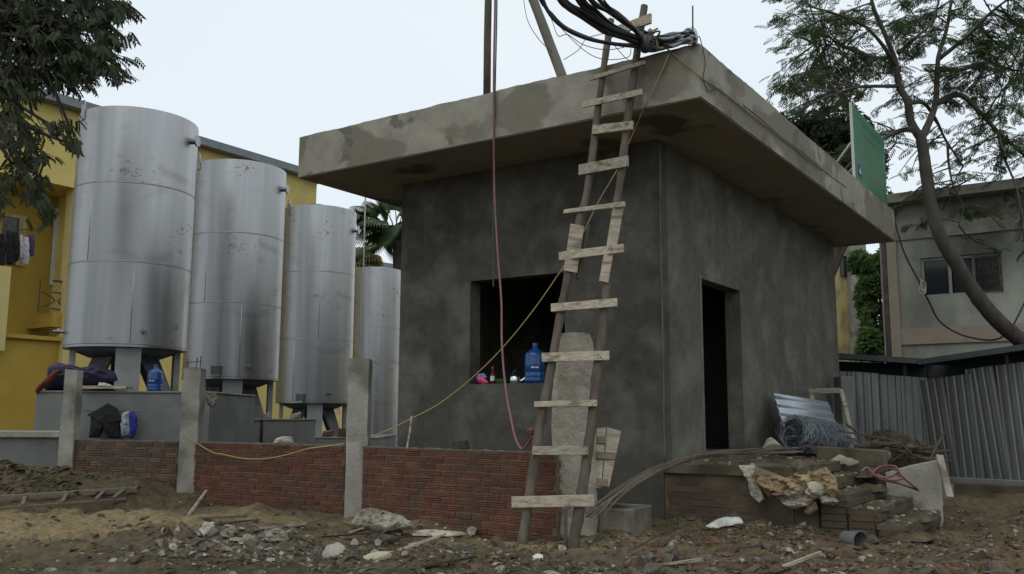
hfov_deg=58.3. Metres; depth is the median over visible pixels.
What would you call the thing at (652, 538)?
wood splinter
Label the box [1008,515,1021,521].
rubble chunk
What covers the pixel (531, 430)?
hanging hose
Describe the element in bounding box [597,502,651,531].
concrete trough
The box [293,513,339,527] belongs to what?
wood splinter
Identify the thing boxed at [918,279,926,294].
cable knot
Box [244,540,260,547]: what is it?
rubble chunk
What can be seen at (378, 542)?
plastic scrap
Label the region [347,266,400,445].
steel tank
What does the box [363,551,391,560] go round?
foam slab
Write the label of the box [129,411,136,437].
blue cloth
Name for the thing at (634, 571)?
rubble chunk
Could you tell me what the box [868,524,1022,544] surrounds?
rubble mass
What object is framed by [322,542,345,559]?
rock
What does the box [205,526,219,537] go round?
rubble chunk
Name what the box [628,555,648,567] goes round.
rubble chunk
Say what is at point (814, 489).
canvas sack
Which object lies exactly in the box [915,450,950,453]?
scrap wood
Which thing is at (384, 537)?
rubble chunk
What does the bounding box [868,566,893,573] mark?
rubble chunk
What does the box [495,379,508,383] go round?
bowl
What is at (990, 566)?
rubble chunk
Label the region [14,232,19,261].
garment
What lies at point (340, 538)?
rubble chunk
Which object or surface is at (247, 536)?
plastic scrap
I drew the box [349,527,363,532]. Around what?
wood splinter
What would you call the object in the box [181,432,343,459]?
slack rope
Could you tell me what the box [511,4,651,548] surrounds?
ladder
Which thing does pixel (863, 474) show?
soil heap
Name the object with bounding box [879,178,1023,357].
cream building
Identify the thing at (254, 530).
rubble chunk
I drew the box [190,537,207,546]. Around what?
rubble chunk
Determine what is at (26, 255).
garment
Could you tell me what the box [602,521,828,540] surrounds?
rubble mass
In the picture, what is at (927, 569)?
rubble chunk
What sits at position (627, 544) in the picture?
rubble chunk
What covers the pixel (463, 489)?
brick wall
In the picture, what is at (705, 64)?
thin wire
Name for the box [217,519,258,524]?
wood splinter
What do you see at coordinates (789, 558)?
rubble chunk
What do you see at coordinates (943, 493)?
concrete block
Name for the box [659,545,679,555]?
rubble chunk
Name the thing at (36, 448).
wall
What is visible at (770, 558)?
rubble chunk
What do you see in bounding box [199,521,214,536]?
plastic bag
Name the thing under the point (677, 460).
steel bar
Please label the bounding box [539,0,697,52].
cable bundle
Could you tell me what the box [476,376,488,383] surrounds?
snack bag
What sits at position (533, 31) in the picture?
thin wire
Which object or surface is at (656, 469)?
steel bar
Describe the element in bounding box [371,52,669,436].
yellow rope
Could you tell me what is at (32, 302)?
yellow building
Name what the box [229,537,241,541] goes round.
plastic scrap
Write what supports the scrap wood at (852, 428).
on the wire roll
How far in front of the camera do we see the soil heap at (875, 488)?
10.06 m
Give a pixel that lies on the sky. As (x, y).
(257, 76)
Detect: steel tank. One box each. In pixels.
[53,100,200,390]
[181,153,289,418]
[275,200,359,436]
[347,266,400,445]
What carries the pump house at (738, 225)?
on the ground
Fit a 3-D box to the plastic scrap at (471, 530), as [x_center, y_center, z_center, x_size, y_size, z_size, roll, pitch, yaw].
[-0.400,2.409,9.069,0.100,0.064,0.333,0,-8,0]
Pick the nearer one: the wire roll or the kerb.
the wire roll
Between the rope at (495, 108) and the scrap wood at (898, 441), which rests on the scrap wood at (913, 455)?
the scrap wood at (898, 441)
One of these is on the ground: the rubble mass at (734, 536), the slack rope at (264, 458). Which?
the rubble mass at (734, 536)
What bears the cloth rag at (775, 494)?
on the burlap sack at (767, 481)
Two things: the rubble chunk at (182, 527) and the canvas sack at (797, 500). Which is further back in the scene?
the canvas sack at (797, 500)
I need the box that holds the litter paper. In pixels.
[98,383,112,387]
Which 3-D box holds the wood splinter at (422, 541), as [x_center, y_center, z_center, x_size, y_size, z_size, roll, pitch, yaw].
[-0.816,2.229,7.979,0.486,0.181,0.054,1,-8,-4]
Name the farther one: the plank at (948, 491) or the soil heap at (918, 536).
the plank at (948, 491)
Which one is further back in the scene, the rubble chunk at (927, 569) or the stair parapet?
the stair parapet
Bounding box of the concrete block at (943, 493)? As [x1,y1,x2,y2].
[941,484,953,498]
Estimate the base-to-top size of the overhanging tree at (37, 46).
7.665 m
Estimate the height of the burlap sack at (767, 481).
0.316 m
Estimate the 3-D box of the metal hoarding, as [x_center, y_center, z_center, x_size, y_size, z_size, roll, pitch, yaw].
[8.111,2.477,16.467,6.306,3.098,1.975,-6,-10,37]
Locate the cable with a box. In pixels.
[890,206,1023,340]
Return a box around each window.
[1,212,27,265]
[840,256,846,275]
[920,253,1003,297]
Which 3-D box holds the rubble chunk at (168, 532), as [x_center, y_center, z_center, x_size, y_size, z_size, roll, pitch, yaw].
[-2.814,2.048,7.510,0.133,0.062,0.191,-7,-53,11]
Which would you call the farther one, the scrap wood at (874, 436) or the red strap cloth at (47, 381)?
the red strap cloth at (47, 381)
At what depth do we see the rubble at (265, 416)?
18.70 m
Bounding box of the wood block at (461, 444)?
[451,440,469,449]
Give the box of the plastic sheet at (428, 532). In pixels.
[409,529,465,536]
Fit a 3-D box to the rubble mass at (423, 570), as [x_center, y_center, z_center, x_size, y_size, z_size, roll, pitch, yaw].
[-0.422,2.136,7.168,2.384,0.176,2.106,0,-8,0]
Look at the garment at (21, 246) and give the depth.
28.13 m
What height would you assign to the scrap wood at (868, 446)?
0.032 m
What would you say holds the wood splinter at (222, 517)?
on the ground
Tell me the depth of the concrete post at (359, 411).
10.35 m
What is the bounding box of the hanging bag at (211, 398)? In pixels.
[205,392,217,409]
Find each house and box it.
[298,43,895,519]
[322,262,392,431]
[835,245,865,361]
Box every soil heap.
[855,471,875,477]
[856,483,889,491]
[861,429,936,471]
[861,503,890,511]
[881,529,933,541]
[900,512,936,522]
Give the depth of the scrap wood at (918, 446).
10.86 m
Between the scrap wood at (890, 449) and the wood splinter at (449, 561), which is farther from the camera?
the scrap wood at (890, 449)
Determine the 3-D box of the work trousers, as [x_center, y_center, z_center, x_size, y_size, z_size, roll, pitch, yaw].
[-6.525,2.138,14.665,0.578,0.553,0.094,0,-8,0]
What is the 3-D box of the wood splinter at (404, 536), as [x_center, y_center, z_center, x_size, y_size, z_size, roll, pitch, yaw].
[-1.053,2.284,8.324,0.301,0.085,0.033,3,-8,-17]
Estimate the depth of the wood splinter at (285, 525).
7.75 m
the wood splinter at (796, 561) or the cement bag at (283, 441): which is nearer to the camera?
the wood splinter at (796, 561)
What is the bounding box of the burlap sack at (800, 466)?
[790,459,809,473]
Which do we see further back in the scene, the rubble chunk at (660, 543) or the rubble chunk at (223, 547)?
the rubble chunk at (660, 543)
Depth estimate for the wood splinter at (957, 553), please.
7.24 m
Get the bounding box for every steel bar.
[585,448,798,510]
[585,449,787,513]
[586,453,739,515]
[586,453,793,517]
[587,447,787,512]
[589,449,783,517]
[590,451,803,517]
[596,451,791,515]
[598,456,767,518]
[599,453,796,514]
[601,453,748,507]
[601,456,804,518]
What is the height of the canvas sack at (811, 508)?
0.136 m
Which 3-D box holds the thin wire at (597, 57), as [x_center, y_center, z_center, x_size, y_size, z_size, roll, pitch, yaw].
[0.800,-2.797,9.950,0.980,0.717,0.023,-1,-8,6]
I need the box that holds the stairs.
[794,471,940,538]
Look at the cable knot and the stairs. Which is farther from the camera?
the cable knot
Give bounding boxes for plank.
[83,386,131,388]
[936,455,953,497]
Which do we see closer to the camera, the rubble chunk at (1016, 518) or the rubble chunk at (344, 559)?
the rubble chunk at (344, 559)
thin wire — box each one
[523,0,551,51]
[545,1,623,49]
[562,29,630,59]
[563,34,600,59]
[697,36,715,90]
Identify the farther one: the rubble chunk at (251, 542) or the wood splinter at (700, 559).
the rubble chunk at (251, 542)
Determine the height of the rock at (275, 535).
0.105 m
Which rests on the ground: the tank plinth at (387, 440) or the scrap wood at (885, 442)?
the tank plinth at (387, 440)
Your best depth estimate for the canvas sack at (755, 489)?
9.43 m
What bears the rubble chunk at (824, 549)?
on the ground
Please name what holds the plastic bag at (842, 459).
on the entrance platform
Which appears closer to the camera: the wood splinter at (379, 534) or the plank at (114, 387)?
the wood splinter at (379, 534)
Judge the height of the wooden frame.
0.802 m
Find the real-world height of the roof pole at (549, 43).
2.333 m
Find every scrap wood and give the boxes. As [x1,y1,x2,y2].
[839,430,891,439]
[846,424,869,437]
[847,437,878,447]
[853,444,899,445]
[854,445,889,447]
[871,440,900,444]
[876,430,911,461]
[876,448,914,452]
[890,443,918,461]
[896,440,911,453]
[897,449,933,460]
[898,455,950,460]
[901,446,931,449]
[909,444,927,448]
[911,457,951,460]
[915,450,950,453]
[927,431,944,461]
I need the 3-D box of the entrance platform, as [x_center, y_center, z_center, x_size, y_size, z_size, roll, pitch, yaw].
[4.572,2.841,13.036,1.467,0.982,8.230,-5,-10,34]
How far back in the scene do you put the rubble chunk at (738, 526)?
9.10 m
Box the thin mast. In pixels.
[360,197,365,357]
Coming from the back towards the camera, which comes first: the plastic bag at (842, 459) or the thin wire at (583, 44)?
the plastic bag at (842, 459)
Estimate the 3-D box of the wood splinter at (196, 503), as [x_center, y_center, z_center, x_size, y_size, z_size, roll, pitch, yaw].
[-3.351,2.296,9.758,0.198,0.272,0.053,6,-10,-34]
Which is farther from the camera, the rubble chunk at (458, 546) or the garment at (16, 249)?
the garment at (16, 249)
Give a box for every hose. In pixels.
[493,0,533,449]
[860,465,918,490]
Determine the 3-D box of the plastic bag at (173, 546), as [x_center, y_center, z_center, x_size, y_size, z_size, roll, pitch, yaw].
[-2.763,2.080,7.487,0.086,0.109,0.387,4,-9,-23]
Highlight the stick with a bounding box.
[406,416,412,447]
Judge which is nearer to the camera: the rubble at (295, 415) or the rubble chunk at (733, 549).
the rubble chunk at (733, 549)
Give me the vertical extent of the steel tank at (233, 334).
5.824 m
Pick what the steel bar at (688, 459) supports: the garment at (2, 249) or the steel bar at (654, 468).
the steel bar at (654, 468)
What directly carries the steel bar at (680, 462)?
on the steel bar at (732, 454)
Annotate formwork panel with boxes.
[595,427,620,487]
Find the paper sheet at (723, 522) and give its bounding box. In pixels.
[705,517,742,528]
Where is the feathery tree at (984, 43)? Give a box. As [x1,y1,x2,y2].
[754,0,1023,344]
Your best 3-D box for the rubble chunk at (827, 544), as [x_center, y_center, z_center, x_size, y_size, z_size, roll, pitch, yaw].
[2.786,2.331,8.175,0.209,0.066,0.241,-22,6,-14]
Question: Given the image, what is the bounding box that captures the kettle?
[510,370,524,382]
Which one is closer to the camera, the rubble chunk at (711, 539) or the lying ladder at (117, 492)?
the rubble chunk at (711, 539)
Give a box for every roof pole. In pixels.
[483,0,491,94]
[528,0,566,76]
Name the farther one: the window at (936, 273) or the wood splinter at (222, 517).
the window at (936, 273)
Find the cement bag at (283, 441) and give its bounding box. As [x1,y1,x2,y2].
[272,436,293,446]
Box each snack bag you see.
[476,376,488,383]
[477,373,486,378]
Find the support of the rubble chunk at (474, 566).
on the ground
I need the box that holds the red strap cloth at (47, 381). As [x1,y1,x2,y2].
[35,370,59,393]
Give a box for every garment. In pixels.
[0,233,5,265]
[6,231,14,264]
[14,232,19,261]
[19,234,23,258]
[23,237,29,264]
[29,234,34,256]
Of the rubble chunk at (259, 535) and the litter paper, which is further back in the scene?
the litter paper
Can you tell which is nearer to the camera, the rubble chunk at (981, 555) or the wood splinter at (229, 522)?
the rubble chunk at (981, 555)
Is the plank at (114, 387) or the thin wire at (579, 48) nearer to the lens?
the thin wire at (579, 48)
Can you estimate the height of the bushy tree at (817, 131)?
10.126 m
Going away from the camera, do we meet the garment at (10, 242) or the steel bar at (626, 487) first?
the steel bar at (626, 487)
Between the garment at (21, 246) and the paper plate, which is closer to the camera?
the paper plate
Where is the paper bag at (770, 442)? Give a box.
[762,437,781,450]
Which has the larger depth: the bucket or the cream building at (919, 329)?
the cream building at (919, 329)
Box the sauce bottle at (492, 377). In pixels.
[490,366,494,383]
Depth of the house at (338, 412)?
59.43 m
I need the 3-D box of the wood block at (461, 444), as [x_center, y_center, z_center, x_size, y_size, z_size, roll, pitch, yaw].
[-0.537,1.637,9.525,0.191,0.095,0.106,-4,-9,28]
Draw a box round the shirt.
[120,411,129,436]
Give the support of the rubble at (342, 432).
on the tank plinth at (387, 440)
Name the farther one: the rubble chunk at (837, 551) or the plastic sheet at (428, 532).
the plastic sheet at (428, 532)
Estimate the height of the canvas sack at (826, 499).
0.107 m
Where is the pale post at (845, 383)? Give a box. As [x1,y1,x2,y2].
[833,376,855,447]
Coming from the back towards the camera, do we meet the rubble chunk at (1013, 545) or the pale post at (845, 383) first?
the pale post at (845, 383)
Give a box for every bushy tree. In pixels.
[780,103,893,275]
[844,248,884,362]
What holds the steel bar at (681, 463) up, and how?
on the entrance platform
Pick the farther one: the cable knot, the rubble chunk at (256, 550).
the cable knot
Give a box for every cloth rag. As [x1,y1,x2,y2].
[769,492,784,497]
[884,447,890,460]
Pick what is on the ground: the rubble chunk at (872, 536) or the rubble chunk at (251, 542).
the rubble chunk at (872, 536)
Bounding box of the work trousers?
[87,403,121,437]
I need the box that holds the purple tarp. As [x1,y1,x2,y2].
[44,362,117,390]
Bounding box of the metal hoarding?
[838,344,1023,484]
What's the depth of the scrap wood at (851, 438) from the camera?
11.29 m
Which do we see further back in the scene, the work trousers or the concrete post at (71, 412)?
the work trousers
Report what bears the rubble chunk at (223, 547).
on the ground
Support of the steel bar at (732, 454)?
on the steel bar at (674, 466)
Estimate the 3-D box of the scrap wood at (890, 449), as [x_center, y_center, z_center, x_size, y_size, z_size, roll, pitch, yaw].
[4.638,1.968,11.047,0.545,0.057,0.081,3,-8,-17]
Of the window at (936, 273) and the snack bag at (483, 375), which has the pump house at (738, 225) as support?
the snack bag at (483, 375)
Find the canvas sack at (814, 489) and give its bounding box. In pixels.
[804,481,824,498]
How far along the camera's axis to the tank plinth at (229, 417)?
14.88 m
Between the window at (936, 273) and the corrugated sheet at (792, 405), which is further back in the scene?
the window at (936, 273)
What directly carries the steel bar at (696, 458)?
on the steel bar at (674, 466)
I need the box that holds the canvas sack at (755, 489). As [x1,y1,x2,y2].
[739,465,764,502]
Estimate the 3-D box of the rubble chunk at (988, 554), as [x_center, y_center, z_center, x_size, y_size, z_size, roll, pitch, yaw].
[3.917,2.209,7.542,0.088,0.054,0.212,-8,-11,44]
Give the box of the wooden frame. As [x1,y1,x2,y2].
[808,388,854,440]
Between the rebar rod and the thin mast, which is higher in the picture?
the rebar rod
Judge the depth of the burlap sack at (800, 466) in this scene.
9.10 m
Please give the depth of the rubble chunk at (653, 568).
6.41 m
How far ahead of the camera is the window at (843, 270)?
30.31 m
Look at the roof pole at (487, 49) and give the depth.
11.25 m
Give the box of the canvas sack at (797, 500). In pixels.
[777,486,814,508]
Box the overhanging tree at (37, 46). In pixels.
[0,0,145,233]
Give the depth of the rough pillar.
8.90 m
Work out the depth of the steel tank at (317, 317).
24.35 m
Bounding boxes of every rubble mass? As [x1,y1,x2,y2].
[156,523,314,558]
[173,524,307,558]
[315,541,613,573]
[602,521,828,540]
[606,523,816,539]
[620,534,1023,573]
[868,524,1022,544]
[872,522,1023,543]
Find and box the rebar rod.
[692,6,693,30]
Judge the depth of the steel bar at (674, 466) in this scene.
9.47 m
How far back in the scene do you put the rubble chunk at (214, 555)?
7.18 m
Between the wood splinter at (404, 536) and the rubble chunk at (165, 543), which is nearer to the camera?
the rubble chunk at (165, 543)
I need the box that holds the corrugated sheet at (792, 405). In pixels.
[774,393,836,446]
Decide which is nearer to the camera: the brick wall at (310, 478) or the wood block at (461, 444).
the wood block at (461, 444)
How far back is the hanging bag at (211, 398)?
12.19 m
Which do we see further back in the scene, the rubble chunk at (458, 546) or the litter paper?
the litter paper
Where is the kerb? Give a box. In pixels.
[941,481,1023,493]
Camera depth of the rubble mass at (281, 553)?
7.33 m
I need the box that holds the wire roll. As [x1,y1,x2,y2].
[775,414,856,453]
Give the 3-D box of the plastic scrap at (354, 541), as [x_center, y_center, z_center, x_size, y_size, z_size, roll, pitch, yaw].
[-1.375,2.232,8.029,0.072,0.042,0.276,0,-8,0]
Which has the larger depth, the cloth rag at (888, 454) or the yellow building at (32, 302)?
the yellow building at (32, 302)
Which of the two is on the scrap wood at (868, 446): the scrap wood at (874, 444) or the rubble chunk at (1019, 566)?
the scrap wood at (874, 444)
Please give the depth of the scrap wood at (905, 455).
11.40 m
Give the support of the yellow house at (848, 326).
on the ground
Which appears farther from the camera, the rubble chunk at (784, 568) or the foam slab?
the foam slab
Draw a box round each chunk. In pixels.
[156,540,162,548]
[161,527,174,536]
[163,538,169,548]
[180,523,189,531]
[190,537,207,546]
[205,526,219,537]
[208,551,222,558]
[219,545,232,551]
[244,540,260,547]
[251,527,260,533]
[251,547,262,555]
[255,532,265,537]
[298,563,310,573]
[327,559,335,563]
[335,534,343,540]
[336,554,351,562]
[351,507,414,531]
[377,534,399,541]
[441,543,455,551]
[455,543,470,549]
[470,562,483,573]
[491,535,505,549]
[615,543,649,546]
[625,555,655,565]
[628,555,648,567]
[631,567,642,573]
[643,563,662,573]
[650,540,664,546]
[657,548,673,562]
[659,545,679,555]
[672,554,680,561]
[698,569,709,573]
[701,535,722,543]
[714,545,738,552]
[734,523,742,529]
[740,564,761,573]
[761,543,776,550]
[762,553,777,564]
[768,566,782,573]
[780,565,788,571]
[783,555,794,563]
[813,548,835,551]
[818,540,838,548]
[826,549,841,554]
[843,550,859,559]
[867,534,877,538]
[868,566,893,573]
[917,565,934,573]
[960,550,986,561]
[984,561,1014,573]
[985,551,993,558]
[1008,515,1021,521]
[1008,543,1020,549]
[1012,564,1023,569]
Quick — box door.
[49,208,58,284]
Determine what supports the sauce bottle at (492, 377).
on the pump house at (738, 225)
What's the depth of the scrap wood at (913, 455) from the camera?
10.85 m
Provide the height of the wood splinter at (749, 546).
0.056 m
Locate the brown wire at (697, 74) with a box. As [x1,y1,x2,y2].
[667,49,821,170]
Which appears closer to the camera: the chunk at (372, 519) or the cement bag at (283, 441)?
the chunk at (372, 519)
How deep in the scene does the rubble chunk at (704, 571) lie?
6.58 m
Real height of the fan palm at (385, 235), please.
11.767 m
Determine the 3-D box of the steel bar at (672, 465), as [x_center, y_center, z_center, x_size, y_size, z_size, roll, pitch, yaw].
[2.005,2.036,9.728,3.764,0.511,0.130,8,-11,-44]
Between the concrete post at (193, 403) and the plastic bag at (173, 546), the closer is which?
the plastic bag at (173, 546)
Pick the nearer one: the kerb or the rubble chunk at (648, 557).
the rubble chunk at (648, 557)
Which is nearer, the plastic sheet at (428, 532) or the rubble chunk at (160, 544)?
the rubble chunk at (160, 544)
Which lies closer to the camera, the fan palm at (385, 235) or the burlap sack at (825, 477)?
the burlap sack at (825, 477)
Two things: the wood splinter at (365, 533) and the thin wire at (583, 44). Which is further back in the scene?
the thin wire at (583, 44)
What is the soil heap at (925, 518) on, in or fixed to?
on the stairs
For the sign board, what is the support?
on the pump house at (738, 225)
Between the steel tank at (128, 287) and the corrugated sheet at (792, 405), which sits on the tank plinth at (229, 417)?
the steel tank at (128, 287)
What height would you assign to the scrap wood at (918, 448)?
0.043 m
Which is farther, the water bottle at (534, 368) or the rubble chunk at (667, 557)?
the water bottle at (534, 368)
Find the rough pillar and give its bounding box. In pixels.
[551,332,597,538]
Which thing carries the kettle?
on the pump house at (738, 225)
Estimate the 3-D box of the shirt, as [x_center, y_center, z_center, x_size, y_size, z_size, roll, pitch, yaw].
[-6.186,2.191,14.671,0.171,0.404,0.087,0,-8,0]
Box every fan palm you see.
[350,200,401,269]
[355,247,383,267]
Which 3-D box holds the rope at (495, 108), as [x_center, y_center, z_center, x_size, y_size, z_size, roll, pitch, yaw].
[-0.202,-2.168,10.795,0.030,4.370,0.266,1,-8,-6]
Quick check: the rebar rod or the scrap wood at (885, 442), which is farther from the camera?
the scrap wood at (885, 442)
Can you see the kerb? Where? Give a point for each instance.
(965, 487)
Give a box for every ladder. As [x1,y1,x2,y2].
[0,486,136,509]
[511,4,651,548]
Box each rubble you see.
[260,413,269,419]
[289,412,300,418]
[322,429,333,436]
[338,428,346,436]
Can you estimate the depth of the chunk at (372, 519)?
8.54 m
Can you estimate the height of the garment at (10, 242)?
1.040 m
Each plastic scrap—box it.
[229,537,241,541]
[242,534,254,539]
[350,538,357,545]
[375,539,381,545]
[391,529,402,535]
[467,526,476,535]
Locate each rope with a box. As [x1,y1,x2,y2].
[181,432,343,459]
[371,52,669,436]
[492,0,497,286]
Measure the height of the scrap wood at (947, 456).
0.071 m
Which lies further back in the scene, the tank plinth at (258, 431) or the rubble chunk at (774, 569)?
the tank plinth at (258, 431)
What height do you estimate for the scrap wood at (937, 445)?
0.537 m
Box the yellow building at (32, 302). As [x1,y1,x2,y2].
[0,86,316,430]
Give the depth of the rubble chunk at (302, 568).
6.67 m
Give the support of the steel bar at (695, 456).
on the steel bar at (688, 459)
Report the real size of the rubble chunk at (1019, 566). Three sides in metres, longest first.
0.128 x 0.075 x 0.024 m
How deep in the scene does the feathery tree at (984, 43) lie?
18.07 m
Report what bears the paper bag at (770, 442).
on the entrance platform
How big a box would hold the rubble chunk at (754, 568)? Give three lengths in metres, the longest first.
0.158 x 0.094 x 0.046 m
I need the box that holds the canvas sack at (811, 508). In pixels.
[804,502,817,514]
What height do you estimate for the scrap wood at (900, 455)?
0.227 m
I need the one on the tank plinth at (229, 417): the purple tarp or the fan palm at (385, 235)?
the purple tarp
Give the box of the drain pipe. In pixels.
[880,243,891,355]
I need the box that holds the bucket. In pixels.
[839,530,871,546]
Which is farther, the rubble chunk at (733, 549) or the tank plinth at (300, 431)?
the tank plinth at (300, 431)
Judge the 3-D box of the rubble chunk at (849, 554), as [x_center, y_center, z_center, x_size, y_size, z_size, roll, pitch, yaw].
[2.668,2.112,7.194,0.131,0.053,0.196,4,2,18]
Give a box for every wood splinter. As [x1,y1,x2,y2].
[188,490,207,514]
[196,515,246,518]
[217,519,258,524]
[254,523,306,528]
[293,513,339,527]
[321,531,379,537]
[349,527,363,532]
[366,523,397,542]
[381,533,411,543]
[397,532,445,550]
[422,555,476,567]
[630,526,672,550]
[663,557,702,565]
[738,544,763,549]
[782,551,821,566]
[932,548,972,559]
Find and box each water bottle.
[147,364,162,390]
[524,343,545,382]
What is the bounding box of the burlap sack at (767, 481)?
[754,467,811,498]
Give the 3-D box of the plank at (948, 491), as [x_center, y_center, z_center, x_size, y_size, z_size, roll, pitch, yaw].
[4.733,2.067,10.037,0.080,0.452,0.279,-1,-8,6]
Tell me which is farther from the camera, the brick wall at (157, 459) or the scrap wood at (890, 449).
the brick wall at (157, 459)
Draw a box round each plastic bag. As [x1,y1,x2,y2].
[168,537,178,550]
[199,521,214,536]
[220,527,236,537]
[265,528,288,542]
[830,455,858,465]
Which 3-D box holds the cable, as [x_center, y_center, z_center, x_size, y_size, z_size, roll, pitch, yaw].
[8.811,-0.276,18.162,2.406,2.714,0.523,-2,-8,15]
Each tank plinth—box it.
[34,391,255,442]
[253,419,265,442]
[262,419,316,443]
[315,434,396,446]
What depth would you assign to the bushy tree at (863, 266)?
27.11 m
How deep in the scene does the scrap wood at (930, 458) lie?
10.95 m
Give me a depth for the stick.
10.07 m
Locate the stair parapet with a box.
[816,446,943,526]
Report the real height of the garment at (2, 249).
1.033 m
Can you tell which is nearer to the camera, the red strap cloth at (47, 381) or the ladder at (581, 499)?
the ladder at (581, 499)
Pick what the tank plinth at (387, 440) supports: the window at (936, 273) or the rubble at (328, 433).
the rubble at (328, 433)
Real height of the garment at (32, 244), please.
0.685 m
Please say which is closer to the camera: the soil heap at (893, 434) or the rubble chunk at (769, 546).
the rubble chunk at (769, 546)
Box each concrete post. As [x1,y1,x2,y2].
[57,369,82,469]
[176,356,205,493]
[343,358,371,517]
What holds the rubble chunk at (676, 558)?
on the ground
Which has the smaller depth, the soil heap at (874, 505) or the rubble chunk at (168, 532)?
the rubble chunk at (168, 532)
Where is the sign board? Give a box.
[837,102,887,205]
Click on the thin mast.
(363, 277)
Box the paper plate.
[532,554,542,559]
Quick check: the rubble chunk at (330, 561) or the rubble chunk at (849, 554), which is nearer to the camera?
the rubble chunk at (330, 561)
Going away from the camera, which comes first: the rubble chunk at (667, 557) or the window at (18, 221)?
the rubble chunk at (667, 557)
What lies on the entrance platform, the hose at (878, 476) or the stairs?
the hose at (878, 476)
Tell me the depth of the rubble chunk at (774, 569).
6.62 m
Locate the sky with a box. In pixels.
[1,0,1023,320]
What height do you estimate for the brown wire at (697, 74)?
0.470 m
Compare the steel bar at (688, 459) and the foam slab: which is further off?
the steel bar at (688, 459)
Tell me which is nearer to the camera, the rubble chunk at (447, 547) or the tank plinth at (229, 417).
the rubble chunk at (447, 547)
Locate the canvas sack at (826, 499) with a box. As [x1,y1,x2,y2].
[818,495,838,504]
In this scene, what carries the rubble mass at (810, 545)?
on the ground
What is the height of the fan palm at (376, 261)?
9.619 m
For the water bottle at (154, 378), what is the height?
0.440 m
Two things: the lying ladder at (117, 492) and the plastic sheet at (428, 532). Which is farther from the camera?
the lying ladder at (117, 492)
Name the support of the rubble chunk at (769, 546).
on the ground
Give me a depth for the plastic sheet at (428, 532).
8.72 m
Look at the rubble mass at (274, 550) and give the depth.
7.37 m
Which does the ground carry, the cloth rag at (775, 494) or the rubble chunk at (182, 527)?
the rubble chunk at (182, 527)
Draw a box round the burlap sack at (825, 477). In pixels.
[811,467,838,497]
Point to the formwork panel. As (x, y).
(609, 441)
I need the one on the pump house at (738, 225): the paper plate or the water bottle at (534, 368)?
the water bottle at (534, 368)
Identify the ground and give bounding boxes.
[0,463,1023,573]
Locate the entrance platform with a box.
[663,448,938,526]
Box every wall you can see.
[0,430,59,467]
[73,439,178,488]
[192,441,345,514]
[361,446,561,541]
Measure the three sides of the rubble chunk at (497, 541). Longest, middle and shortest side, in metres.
0.276 x 0.137 x 0.098 m
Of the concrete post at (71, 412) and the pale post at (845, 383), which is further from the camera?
the pale post at (845, 383)
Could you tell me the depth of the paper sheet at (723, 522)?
9.18 m
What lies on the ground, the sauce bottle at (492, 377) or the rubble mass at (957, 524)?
the rubble mass at (957, 524)
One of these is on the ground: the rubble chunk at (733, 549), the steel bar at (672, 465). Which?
the rubble chunk at (733, 549)

